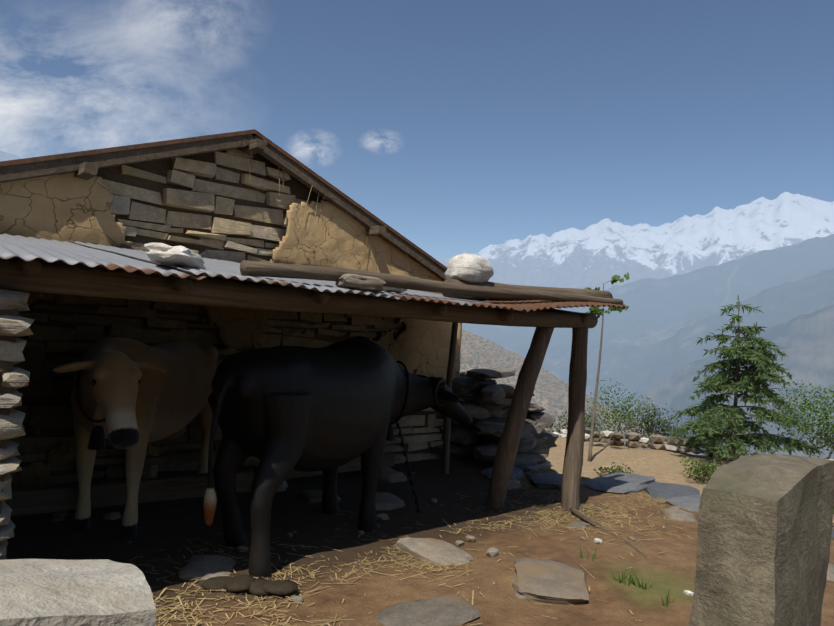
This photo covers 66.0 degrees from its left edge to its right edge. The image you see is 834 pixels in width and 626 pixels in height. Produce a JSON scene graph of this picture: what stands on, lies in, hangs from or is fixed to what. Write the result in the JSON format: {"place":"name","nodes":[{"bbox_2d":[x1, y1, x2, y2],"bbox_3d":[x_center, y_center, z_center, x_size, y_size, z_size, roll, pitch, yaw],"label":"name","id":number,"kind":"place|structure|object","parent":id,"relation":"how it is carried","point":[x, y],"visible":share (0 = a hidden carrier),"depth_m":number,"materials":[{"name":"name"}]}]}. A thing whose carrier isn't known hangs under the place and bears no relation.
{"place":"outdoors","nodes":[
{"label":"outdoors","id":0,"kind":"place"},
{"bbox_2d":[0,151,22,160],"bbox_3d":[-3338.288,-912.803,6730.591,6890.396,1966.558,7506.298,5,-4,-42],"label":"mountain","id":1,"kind":"structure","parent":0,"point":[4,156],"depth_m":7477.50,"materials":[{"name":"white snow"}]},
{"bbox_2d":[0,97,45,129],"bbox_3d":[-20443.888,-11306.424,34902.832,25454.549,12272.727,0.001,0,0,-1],"label":"cloud","id":2,"kind":"structure","parent":0,"point":[13,108],"depth_m":34876.94,"materials":[{"name":"white"}]},
{"bbox_2d":[250,151,407,266],"bbox_3d":[-0.756,-0.965,6.156,1.886,0.857,0.077,5,-4,-42],"label":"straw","id":3,"kind":"object","parent":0,"point":[307,200],"visible":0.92,"depth_m":5.94,"materials":[{"name":"beige plant"}]},
{"bbox_2d":[0,0,833,260],"label":"sky","id":4,"kind":"structure","parent":0,"point":[470,126],"materials":[{"name":"blue"}]},
{"bbox_2d":[6,437,833,625],"bbox_3d":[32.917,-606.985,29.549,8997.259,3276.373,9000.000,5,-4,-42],"label":"ground","id":5,"kind":"structure","parent":0,"point":[175,525],"depth_m":4.06,"materials":[{"name":"brown soil"}]},
{"bbox_2d":[0,289,33,559],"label":"stone pillar","id":6,"kind":"structure","parent":5,"relation":"on","point":[13,325],"depth_m":2.55,"materials":[{"name":"grey stone"}]},
{"bbox_2d":[0,559,155,625],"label":"gate stone","id":7,"kind":"object","parent":5,"relation":"on","point":[61,592],"visible":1,"depth_m":1.00,"materials":[{"name":"grey stone"}]},
{"bbox_2d":[53,337,217,538],"bbox_3d":[-1.895,0.795,4.402,0.680,1.250,2.358,3,-3,-6],"label":"cow","id":8,"kind":"object","parent":5,"relation":"on","point":[132,397],"visible":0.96,"depth_m":3.99},
{"bbox_2d":[10,148,443,488],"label":"house walls","id":9,"kind":"structure","parent":5,"relation":"on","point":[227,205],"depth_m":5.27,"materials":[{"name":"grey stone"}]},
{"bbox_2d":[0,129,447,280],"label":"house roof","id":10,"kind":"structure","parent":9,"relation":"on","point":[87,165],"depth_m":5.33,"materials":[{"name":"brown wood"}]},
{"bbox_2d":[0,172,461,488],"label":"mud plaster","id":11,"kind":"object","parent":9,"relation":"attached to","point":[67,207],"visible":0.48,"depth_m":5.51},
{"bbox_2d":[200,574,297,595],"bbox_3d":[-0.858,1.408,3.311,0.499,0.062,0.196,2,-3,11],"label":"dung heap","id":12,"kind":"object","parent":5,"relation":"on","point":[251,584],"visible":1,"depth_m":3.28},
{"bbox_2d":[0,257,622,516],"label":"wooden shed frame","id":13,"kind":"object","parent":5,"relation":"on","point":[35,275],"visible":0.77,"depth_m":4.31,"materials":[{"name":"brown wood"}]},
{"bbox_2d":[0,233,627,311],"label":"corrugated roof","id":14,"kind":"structure","parent":13,"relation":"on","point":[29,249],"depth_m":3.60,"materials":[{"name":"grey metal"}]},
{"bbox_2d":[144,243,493,291],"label":"roof stones","id":15,"kind":"object","parent":14,"relation":"on","point":[471,268],"visible":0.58,"depth_m":3.67,"materials":[{"name":"grey stone"}]},
{"bbox_2d":[203,336,471,578],"bbox_3d":[-0.472,0.878,4.655,0.814,1.425,2.609,1,-3,35],"label":"buffalo","id":16,"kind":"object","parent":5,"relation":"on","point":[280,413],"visible":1,"depth_m":3.88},
{"bbox_2d":[130,481,697,625],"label":"straw","id":17,"kind":"object","parent":5,"relation":"on","point":[197,621],"visible":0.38,"depth_m":3.73,"materials":[{"name":"beige plant"}]},
{"bbox_2d":[51,466,833,625],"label":"ground stones","id":18,"kind":"object","parent":5,"relation":"on","point":[547,581],"visible":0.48,"depth_m":3.59,"materials":[{"name":"grey stone"}]},
{"bbox_2d":[431,368,558,472],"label":"dry stone wall","id":19,"kind":"structure","parent":5,"relation":"on","point":[485,401],"depth_m":7.09,"materials":[{"name":"grey stone"}]},
{"bbox_2d":[584,272,629,461],"bbox_3d":[4.422,1.275,15.212,1.092,4.487,0.538,3,-3,5],"label":"vine","id":20,"kind":"object","parent":5,"relation":"on","point":[598,311],"visible":0.71,"depth_m":15.20,"materials":[{"name":"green plant"}]},
{"bbox_2d":[570,507,646,557],"bbox_3d":[1.232,1.564,4.619,0.328,0.050,1.156,3,-3,-7],"label":"fallen stick","id":21,"kind":"object","parent":5,"relation":"on","point":[577,513],"visible":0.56,"depth_m":4.80,"materials":[{"name":"brown wood"}]},
{"bbox_2d":[579,545,694,606],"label":"grass tufts","id":22,"kind":"object","parent":5,"relation":"on","point":[634,582],"visible":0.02,"depth_m":3.57,"materials":[{"name":"green plant"}]},
{"bbox_2d":[481,460,833,537],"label":"paving slabs","id":23,"kind":"structure","parent":5,"relation":"on","point":[685,497],"depth_m":6.25,"materials":[{"name":"stone"}]},
{"bbox_2d":[544,379,833,526],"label":"bushes","id":24,"kind":"object","parent":5,"relation":"on","point":[708,471],"visible":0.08,"depth_m":15.80,"materials":[{"name":"green plant"}]},
{"bbox_2d":[545,427,832,459],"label":"field wall stones","id":25,"kind":"object","parent":5,"relation":"on","point":[633,438],"visible":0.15,"depth_m":17.37,"materials":[{"name":"grey stone"}]},
{"bbox_2d":[670,295,823,464],"bbox_3d":[7.895,1.667,15.946,3.087,4.262,3.318,4,-3,-14],"label":"conifer tree","id":26,"kind":"object","parent":5,"relation":"on","point":[755,377],"visible":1,"depth_m":15.66,"materials":[{"name":"green plant"}]},
{"bbox_2d":[688,453,833,625],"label":"gate stone","id":27,"kind":"object","parent":5,"relation":"on","point":[765,520],"visible":1,"depth_m":2.32,"materials":[{"name":"grey stone"}]},
{"bbox_2d":[460,329,695,454],"bbox_3d":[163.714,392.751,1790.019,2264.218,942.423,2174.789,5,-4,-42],"label":"hill","id":28,"kind":"structure","parent":0,"point":[550,393],"depth_m":1779.51,"materials":[{"name":"grey stone"}]},
{"bbox_2d":[439,192,833,290],"bbox_3d":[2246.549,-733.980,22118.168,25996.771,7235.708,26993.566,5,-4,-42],"label":"snowy mountains","id":29,"kind":"structure","parent":0,"point":[598,254],"depth_m":18981.83,"materials":[{"name":"white snow"}]},
{"bbox_2d":[462,234,833,406],"bbox_3d":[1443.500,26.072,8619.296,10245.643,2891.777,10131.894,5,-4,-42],"label":"mountain","id":30,"kind":"structure","parent":0,"point":[658,311],"depth_m":7553.16,"materials":[{"name":"stone"}]},
{"bbox_2d":[612,268,833,409],"bbox_3d":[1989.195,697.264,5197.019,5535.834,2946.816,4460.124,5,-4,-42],"label":"mountain","id":31,"kind":"structure","parent":0,"point":[785,302],"depth_m":5435.97,"materials":[{"name":"stone"}]},
{"bbox_2d":[623,304,833,459],"bbox_3d":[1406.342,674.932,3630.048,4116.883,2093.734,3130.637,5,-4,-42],"label":"mountain spur","id":32,"kind":"structure","parent":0,"point":[807,340],"depth_m":3521.55,"materials":[{"name":"stone"}]}
]}

